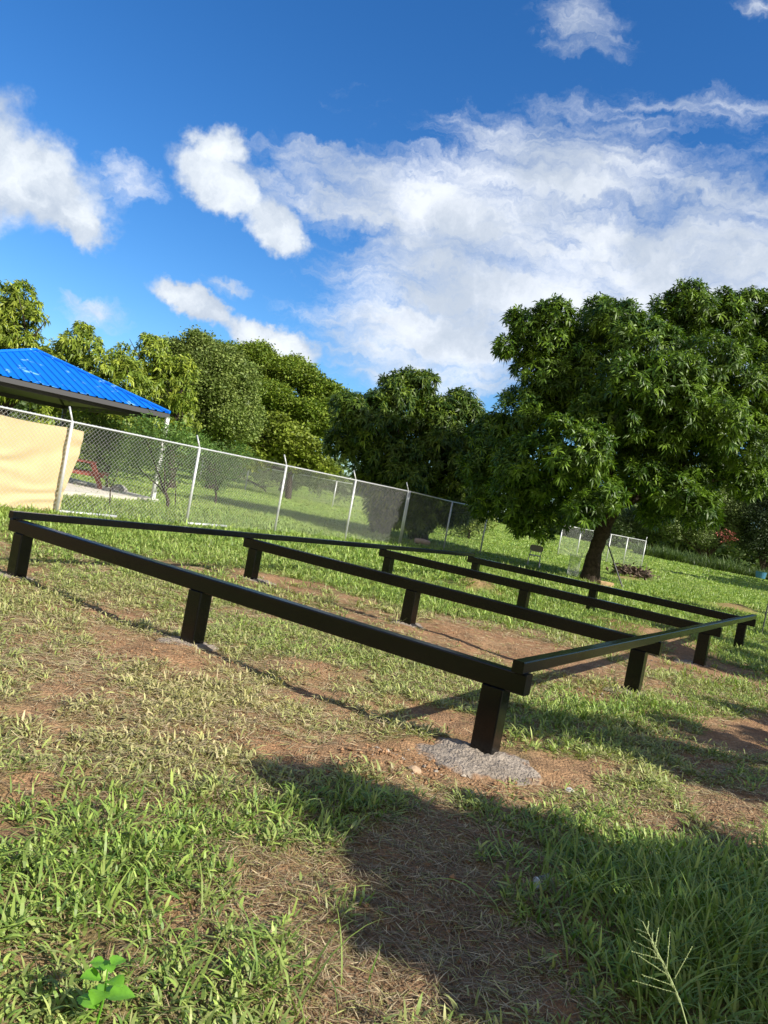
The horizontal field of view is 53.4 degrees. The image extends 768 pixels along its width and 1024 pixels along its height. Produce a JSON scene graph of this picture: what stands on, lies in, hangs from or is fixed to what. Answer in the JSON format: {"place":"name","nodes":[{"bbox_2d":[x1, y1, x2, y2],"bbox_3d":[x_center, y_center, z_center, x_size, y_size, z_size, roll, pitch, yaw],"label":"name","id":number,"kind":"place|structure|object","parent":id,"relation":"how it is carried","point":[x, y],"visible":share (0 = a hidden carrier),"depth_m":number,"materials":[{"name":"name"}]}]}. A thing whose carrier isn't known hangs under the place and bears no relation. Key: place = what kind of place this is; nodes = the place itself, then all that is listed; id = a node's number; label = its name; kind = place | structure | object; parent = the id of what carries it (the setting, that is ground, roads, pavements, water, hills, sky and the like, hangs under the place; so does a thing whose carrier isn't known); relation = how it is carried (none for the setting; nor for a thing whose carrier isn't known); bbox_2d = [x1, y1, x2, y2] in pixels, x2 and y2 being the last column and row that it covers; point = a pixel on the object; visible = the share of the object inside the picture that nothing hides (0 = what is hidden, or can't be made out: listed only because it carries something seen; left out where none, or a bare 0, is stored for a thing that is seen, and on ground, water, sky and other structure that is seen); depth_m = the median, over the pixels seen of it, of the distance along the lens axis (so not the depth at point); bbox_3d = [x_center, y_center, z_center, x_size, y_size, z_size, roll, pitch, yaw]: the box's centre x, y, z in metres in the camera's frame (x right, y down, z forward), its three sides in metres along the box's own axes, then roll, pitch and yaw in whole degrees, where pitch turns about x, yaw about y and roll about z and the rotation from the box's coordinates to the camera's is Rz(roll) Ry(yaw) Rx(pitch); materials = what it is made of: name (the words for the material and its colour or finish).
{"place":"outdoors","nodes":[
{"label":"outdoors","id":0,"kind":"place"},
{"bbox_2d":[0,443,767,1023],"bbox_3d":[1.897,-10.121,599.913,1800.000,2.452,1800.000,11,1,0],"label":"ground","id":1,"kind":"structure","parent":0,"point":[746,733],"depth_m":4.23,"materials":[{"name":"soil"}]},
{"bbox_2d":[0,571,32,579],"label":"concrete footing","id":2,"kind":"object","parent":1,"relation":"on","point":[4,574],"visible":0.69,"depth_m":7.68,"materials":[{"name":"grey concrete"}]},
{"bbox_2d":[0,279,56,416],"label":"mango tree","id":3,"kind":"object","parent":1,"relation":"on","point":[15,306],"visible":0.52,"depth_m":35.39,"materials":[{"name":"green plant"}]},
{"bbox_2d":[0,348,170,501],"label":"pavilion","id":4,"kind":"structure","parent":1,"relation":"on","point":[35,375],"depth_m":23.54,"materials":[{"name":"blue metal"}]},
{"bbox_2d":[27,320,165,472],"bbox_3d":[-13.254,-4.995,35.043,6.632,7.206,3.756,11,1,0],"label":"mango tree","id":5,"kind":"object","parent":1,"relation":"on","point":[119,367],"visible":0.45,"depth_m":34.22,"materials":[{"name":"green plant"}]},
{"bbox_2d":[77,955,134,1023],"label":"broadleaf weed","id":6,"kind":"object","parent":1,"relation":"on","point":[117,989],"visible":1,"depth_m":1.99,"materials":[{"name":"green plant"}]},
{"bbox_2d":[60,406,155,487],"bbox_3d":[-9.255,-2.029,25.302,3.372,3.219,2.617,11,1,0],"label":"shrub","id":7,"kind":"object","parent":1,"relation":"on","point":[85,415],"visible":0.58,"depth_m":25.23,"materials":[{"name":"green plant"}]},
{"bbox_2d":[63,478,157,501],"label":"concrete slab","id":8,"kind":"structure","parent":1,"relation":"on","point":[89,489],"depth_m":22.92,"materials":[{"name":"grey concrete"}]},
{"bbox_2d":[72,459,109,488],"bbox_3d":[-9.578,-1.241,24.193,1.640,0.806,1.800,10,1,-20],"label":"picnic table","id":9,"kind":"object","parent":8,"relation":"on","point":[90,473],"visible":0.5,"depth_m":23.75,"materials":[{"name":"red wood"}]},
{"bbox_2d":[98,463,125,505],"bbox_3d":[-6.773,-0.678,18.820,0.660,1.130,0.488,11,1,0],"label":"sapling","id":10,"kind":"object","parent":1,"relation":"on","point":[112,475],"visible":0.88,"depth_m":18.79,"materials":[{"name":"green plant"}]},
{"bbox_2d":[111,484,127,491],"bbox_3d":[-8.674,-0.753,25.020,0.545,0.326,0.374,10,1,-16],"label":"stone","id":11,"kind":"object","parent":1,"relation":"on","point":[116,487],"visible":0.61,"depth_m":24.88,"materials":[{"name":"grey stone"}]},
{"bbox_2d":[100,408,211,506],"bbox_3d":[-6.979,-1.553,23.152,4.130,3.204,2.327,11,1,21],"label":"shrub","id":12,"kind":"object","parent":1,"relation":"on","point":[156,431],"visible":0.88,"depth_m":22.84,"materials":[{"name":"green plant"}]},
{"bbox_2d":[116,332,201,487],"bbox_3d":[-11.129,-4.840,37.122,4.811,7.605,3.668,11,1,0],"label":"mango tree","id":13,"kind":"object","parent":1,"relation":"on","point":[154,353],"visible":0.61,"depth_m":36.50,"materials":[{"name":"green plant"}]},
{"bbox_2d":[168,468,186,504],"bbox_3d":[-6.598,-0.818,24.006,0.790,1.273,0.428,11,1,0],"label":"sapling","id":14,"kind":"object","parent":1,"relation":"on","point":[175,480],"visible":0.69,"depth_m":23.99,"materials":[{"name":"green plant"}]},
{"bbox_2d":[156,636,218,650],"bbox_3d":[-1.616,1.092,6.318,0.528,0.081,0.385,11,1,0],"label":"concrete footing","id":15,"kind":"object","parent":1,"relation":"on","point":[176,640],"visible":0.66,"depth_m":6.22,"materials":[{"name":"grey concrete"}]},
{"bbox_2d":[0,406,408,543],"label":"chain link fence","id":16,"kind":"object","parent":1,"relation":"on","point":[64,468],"visible":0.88,"depth_m":17.26,"materials":[{"name":"metal"}]},
{"bbox_2d":[0,415,83,510],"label":"tarp","id":17,"kind":"object","parent":16,"relation":"hanging from","point":[24,434],"visible":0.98,"depth_m":14.30,"materials":[{"name":"beige fabric"}]},
{"bbox_2d":[148,324,275,489],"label":"broadleaf tree","id":18,"kind":"object","parent":1,"relation":"on","point":[225,386],"visible":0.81,"depth_m":46.45,"materials":[{"name":"green plant"}]},
{"bbox_2d":[177,429,262,503],"bbox_3d":[-6.609,-1.659,30.019,3.635,3.286,2.172,11,1,0],"label":"shrub","id":19,"kind":"object","parent":1,"relation":"on","point":[223,464],"visible":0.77,"depth_m":29.87,"materials":[{"name":"green plant"}]},
{"bbox_2d":[128,439,364,503],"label":"shrub","id":20,"kind":"object","parent":1,"relation":"on","point":[308,484],"visible":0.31,"depth_m":65.08,"materials":[{"name":"green plant"}]},
{"bbox_2d":[234,576,276,584],"bbox_3d":[-1.787,0.953,10.613,0.637,0.070,0.298,11,1,0],"label":"concrete footing","id":21,"kind":"object","parent":1,"relation":"on","point":[263,581],"visible":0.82,"depth_m":10.55,"materials":[{"name":"grey concrete"}]},
{"bbox_2d":[199,457,363,509],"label":"chain link fence","id":22,"kind":"object","parent":1,"relation":"on","point":[293,484],"visible":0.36,"depth_m":59.70,"materials":[{"name":"metal"}]},
{"bbox_2d":[215,336,357,491],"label":"rain tree","id":23,"kind":"object","parent":1,"relation":"on","point":[286,376],"visible":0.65,"depth_m":69.14,"materials":[{"name":"green plant"}]},
{"bbox_2d":[230,408,343,498],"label":"broadleaf tree","id":24,"kind":"object","parent":1,"relation":"on","point":[303,451],"visible":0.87,"depth_m":57.26,"materials":[{"name":"green plant"}]},
{"bbox_2d":[7,510,756,754],"bbox_3d":[1.312,1.296,10.624,5.729,0.807,10.567,11,1,33],"label":"steel frame","id":25,"kind":"object","parent":1,"relation":"on","point":[501,683],"visible":0.94,"depth_m":7.66,"materials":[{"name":"black metal"}]},
{"bbox_2d":[0,447,767,1023],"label":"grass","id":26,"kind":"structure","parent":1,"relation":"on","point":[728,951],"depth_m":3.80,"materials":[{"name":"green plant"}]},
{"bbox_2d":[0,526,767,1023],"bbox_3d":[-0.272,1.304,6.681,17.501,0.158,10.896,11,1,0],"label":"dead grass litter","id":27,"kind":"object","parent":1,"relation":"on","point":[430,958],"visible":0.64,"depth_m":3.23,"materials":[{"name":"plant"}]},
{"bbox_2d":[9,401,767,573],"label":"distant wood","id":28,"kind":"object","parent":1,"relation":"on","point":[745,559],"visible":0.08,"depth_m":117.38,"materials":[{"name":"green plant"}]},
{"bbox_2d":[390,620,422,628],"bbox_3d":[0.275,1.356,9.194,0.437,0.070,0.286,11,1,8],"label":"concrete footing","id":29,"kind":"object","parent":1,"relation":"on","point":[415,625],"visible":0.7,"depth_m":9.12,"materials":[{"name":"grey concrete"}]},
{"bbox_2d":[320,364,500,539],"bbox_3d":[1.380,-2.291,31.312,8.750,7.423,4.924,10,1,-27],"label":"mango tree","id":30,"kind":"object","parent":1,"relation":"on","point":[391,443],"visible":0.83,"depth_m":30.00,"materials":[{"name":"green plant"}]},
{"bbox_2d":[407,765,421,773],"bbox_3d":[0.169,1.450,4.286,0.077,0.054,0.069,12,1,42],"label":"stone","id":31,"kind":"object","parent":1,"relation":"on","point":[413,768],"visible":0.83,"depth_m":4.27,"materials":[{"name":"beige stone"}]},
{"bbox_2d":[88,573,755,996],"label":"soil clods","id":32,"kind":"object","parent":1,"relation":"on","point":[432,779],"visible":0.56,"depth_m":4.35,"materials":[{"name":"brown soil"}]},
{"bbox_2d":[414,538,429,545],"bbox_3d":[1.424,1.110,28.551,0.585,0.220,0.211,10,1,-11],"label":"cut log","id":33,"kind":"object","parent":1,"relation":"on","point":[424,541],"visible":0.88,"depth_m":28.48,"materials":[{"name":"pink wood"}]},
{"bbox_2d":[205,575,665,777],"bbox_3d":[1.059,1.547,7.912,6.330,0.111,7.380,11,1,0],"label":"concrete rubble","id":34,"kind":"object","parent":1,"relation":"on","point":[462,775],"visible":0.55,"depth_m":4.48,"materials":[{"name":"grey concrete"}]},
{"bbox_2d":[400,491,488,554],"bbox_3d":[2.221,0.527,27.714,0.230,2.031,5.084,12,1,40],"label":"chain link fence","id":35,"kind":"object","parent":1,"relation":"on","point":[449,518],"visible":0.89,"depth_m":27.83,"materials":[{"name":"metal"}]},
{"bbox_2d":[444,515,498,538],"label":"shrub","id":36,"kind":"object","parent":1,"relation":"on","point":[467,530],"visible":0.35,"depth_m":43.76,"materials":[{"name":"green plant"}]},
{"bbox_2d":[415,737,541,785],"bbox_3d":[0.559,1.528,4.715,0.864,0.108,0.645,11,1,0],"label":"concrete footing","id":37,"kind":"object","parent":1,"relation":"on","point":[464,757],"visible":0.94,"depth_m":4.61,"materials":[{"name":"grey concrete"}]},
{"bbox_2d":[526,545,543,567],"bbox_3d":[5.466,1.603,27.659,0.482,0.828,0.525,11,1,6],"label":"folding chair","id":38,"kind":"object","parent":1,"relation":"on","point":[536,548],"visible":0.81,"depth_m":27.49,"materials":[{"name":"black plastic"}]},
{"bbox_2d":[533,873,553,889],"bbox_3d":[0.665,1.548,3.192,0.070,0.064,0.064,10,1,-25],"label":"plastic cup","id":39,"kind":"object","parent":1,"relation":"on","point":[543,876],"visible":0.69,"depth_m":3.18,"materials":[{"name":"white"}]},
{"bbox_2d":[567,554,581,576],"bbox_3d":[6.602,1.855,26.492,0.387,0.746,0.386,11,1,0],"label":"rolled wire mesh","id":40,"kind":"object","parent":1,"relation":"on","point":[578,562],"visible":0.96,"depth_m":26.42,"materials":[{"name":"grey metal"}]},
{"bbox_2d":[557,526,646,565],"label":"chain link fence","id":41,"kind":"object","parent":1,"relation":"on","point":[625,549],"visible":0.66,"depth_m":48.57,"materials":[{"name":"metal"}]},
{"bbox_2d":[596,580,613,586],"bbox_3d":[6.835,2.250,23.596,0.456,0.200,0.247,10,1,-13],"label":"stone block","id":42,"kind":"object","parent":1,"relation":"on","point":[604,583],"depth_m":23.49,"materials":[{"name":"beige stone"}]},
{"bbox_2d":[453,276,767,581],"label":"mango tree","id":43,"kind":"object","parent":1,"relation":"on","point":[651,426],"visible":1,"depth_m":23.88,"materials":[{"name":"green plant"}]},
{"bbox_2d":[549,498,678,546],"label":"scrub tree","id":44,"kind":"object","parent":1,"relation":"on","point":[625,523],"visible":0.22,"depth_m":91.88,"materials":[{"name":"green plant"}]},
{"bbox_2d":[607,545,622,586],"bbox_3d":[7.381,1.771,24.301,0.044,1.339,0.880,10,1,-42],"label":"leaning pole","id":45,"kind":"object","parent":1,"relation":"on","point":[614,565],"visible":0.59,"depth_m":24.32,"materials":[{"name":"grey metal"}]},
{"bbox_2d":[602,684,648,695],"bbox_3d":[2.380,1.795,7.646,0.551,0.072,0.355,10,1,-21],"label":"concrete footing","id":46,"kind":"object","parent":1,"relation":"on","point":[610,690],"visible":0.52,"depth_m":7.56,"materials":[{"name":"grey concrete"}]},
{"bbox_2d":[605,562,659,579],"bbox_3d":[11.056,2.628,34.115,2.184,0.945,2.179,10,1,-39],"label":"leaf pile","id":47,"kind":"object","parent":1,"relation":"on","point":[625,569],"visible":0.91,"depth_m":33.74,"materials":[{"name":"brown plant"}]},
{"bbox_2d":[674,659,712,667],"bbox_3d":[4.293,2.115,10.637,0.605,0.064,0.378,11,1,0],"label":"concrete footing","id":48,"kind":"object","parent":1,"relation":"on","point":[683,660],"visible":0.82,"depth_m":10.59,"materials":[{"name":"grey concrete"}]},
{"bbox_2d":[640,464,757,559],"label":"scrub tree","id":49,"kind":"object","parent":1,"relation":"on","point":[708,538],"visible":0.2,"depth_m":89.68,"materials":[{"name":"green plant"}]},
{"bbox_2d":[731,459,767,570],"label":"scrub tree","id":50,"kind":"object","parent":1,"relation":"on","point":[754,540],"visible":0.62,"depth_m":88.04,"materials":[{"name":"green plant"}]},
{"bbox_2d":[755,571,766,578],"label":"blue tub","id":51,"kind":"object","parent":1,"relation":"on","point":[760,574],"visible":0.97,"depth_m":73.65,"materials":[{"name":"blue plastic"}]},
{"bbox_2d":[761,603,767,633],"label":"iron rod","id":52,"kind":"object","parent":1,"relation":"on","point":[764,619],"visible":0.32,"depth_m":16.49,"materials":[{"name":"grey metal"}]},
{"bbox_2d":[0,0,767,563],"label":"sky","id":53,"kind":"structure","parent":0,"point":[364,190],"materials":[{"name":"blue"}]},
{"bbox_2d":[631,918,692,1023],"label":"grass seed head","id":54,"kind":"object","parent":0,"point":[664,968],"depth_m":1.79,"materials":[{"name":"green plant"}]},
{"bbox_2d":[631,541,767,579],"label":"tall grass","id":55,"kind":"structure","parent":0,"point":[669,553],"depth_m":77.53,"materials":[{"name":"green plant"}]},
{"bbox_2d":[714,528,738,545],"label":"flowering shrub","id":56,"kind":"object","parent":55,"relation":"on","point":[726,537],"visible":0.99,"depth_m":83.97,"materials":[{"name":"red plant"}]}
]}

